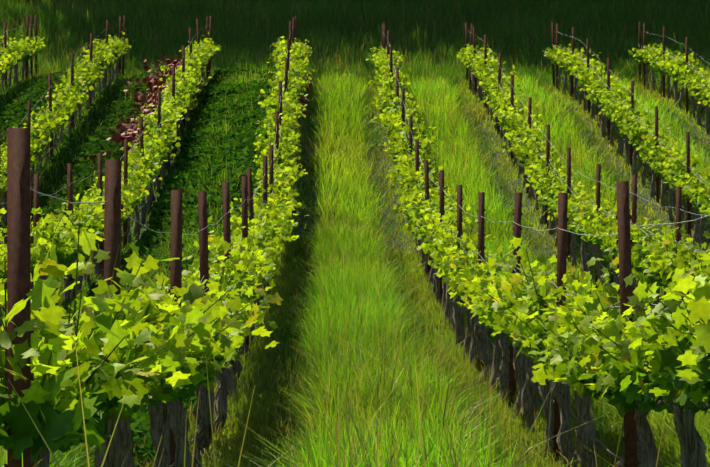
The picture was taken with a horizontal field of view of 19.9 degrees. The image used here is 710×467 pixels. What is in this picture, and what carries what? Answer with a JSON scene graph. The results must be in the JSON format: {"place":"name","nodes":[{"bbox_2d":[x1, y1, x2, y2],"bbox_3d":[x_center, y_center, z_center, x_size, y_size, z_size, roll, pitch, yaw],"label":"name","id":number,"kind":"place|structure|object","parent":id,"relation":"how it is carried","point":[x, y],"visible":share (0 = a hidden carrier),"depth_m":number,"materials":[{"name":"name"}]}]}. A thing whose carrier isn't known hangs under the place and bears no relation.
{"place":"outdoors","nodes":[
{"label":"outdoors","id":0,"kind":"place"},
{"bbox_2d":[0,208,704,424],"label":"grass","id":1,"kind":"structure","parent":0,"point":[353,286],"depth_m":24.06,"materials":[{"name":"green plant"}]},
{"bbox_2d":[0,186,705,435],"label":"vine shoots","id":2,"kind":"object","parent":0,"point":[105,359],"visible":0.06,"depth_m":10.44,"materials":[{"name":"green plant"}]},
{"bbox_2d":[0,307,709,466],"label":"grass","id":3,"kind":"structure","parent":0,"point":[397,422],"depth_m":13.98,"materials":[{"name":"green plant"}]},
{"bbox_2d":[0,0,709,461],"bbox_3d":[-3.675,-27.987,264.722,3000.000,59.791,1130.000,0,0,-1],"label":"ground","id":4,"kind":"structure","parent":0,"point":[530,204],"depth_m":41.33,"materials":[{"name":"green plant"}]},
{"bbox_2d":[0,69,165,309],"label":"ground cover plants","id":5,"kind":"object","parent":4,"relation":"on","point":[119,103],"visible":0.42,"depth_m":46.34,"materials":[{"name":"green plant"}]},
{"bbox_2d":[84,56,181,160],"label":"red-leaved plant","id":6,"kind":"object","parent":4,"relation":"on","point":[118,137],"visible":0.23,"depth_m":47.29,"materials":[{"name":"red plant"}]},
{"bbox_2d":[62,67,275,463],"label":"ground cover plants","id":7,"kind":"object","parent":4,"relation":"on","point":[196,133],"visible":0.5,"depth_m":40.46,"materials":[{"name":"green plant"}]},
{"bbox_2d":[132,63,311,144],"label":"crimson clover flowers","id":8,"kind":"object","parent":4,"relation":"on","point":[301,98],"depth_m":47.76,"materials":[{"name":"red plant"}]},
{"bbox_2d":[0,15,691,466],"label":"trellis posts","id":9,"kind":"object","parent":4,"relation":"on","point":[18,239],"visible":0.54,"depth_m":15.14,"materials":[{"name":"wood"}]},
{"bbox_2d":[0,24,709,466],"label":"trellis wires","id":10,"kind":"object","parent":9,"relation":"attached to","point":[418,182],"visible":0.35,"depth_m":25.06,"materials":[{"name":"grey metal"}]},
{"bbox_2d":[0,215,709,466],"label":"vine leaves","id":11,"kind":"object","parent":4,"relation":"on","point":[678,364],"visible":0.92,"depth_m":8.26,"materials":[{"name":"green plant"}]},
{"bbox_2d":[0,120,709,300],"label":"vine leaves","id":12,"kind":"object","parent":4,"relation":"on","point":[674,174],"visible":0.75,"depth_m":29.62,"materials":[{"name":"green plant"}]},
{"bbox_2d":[0,29,709,170],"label":"vine leaves","id":13,"kind":"object","parent":4,"relation":"on","point":[66,99],"visible":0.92,"depth_m":46.26,"materials":[{"name":"green plant"}]},
{"bbox_2d":[0,60,709,466],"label":"grapevine trunks","id":14,"kind":"object","parent":4,"relation":"on","point":[164,418],"visible":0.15,"depth_m":15.93,"materials":[{"name":"brown wood"}]},
{"bbox_2d":[0,69,709,466],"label":"drip irrigation hose","id":15,"kind":"object","parent":4,"relation":"on","point":[262,285],"visible":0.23,"depth_m":33.75,"materials":[{"name":"black plastic"}]}
]}

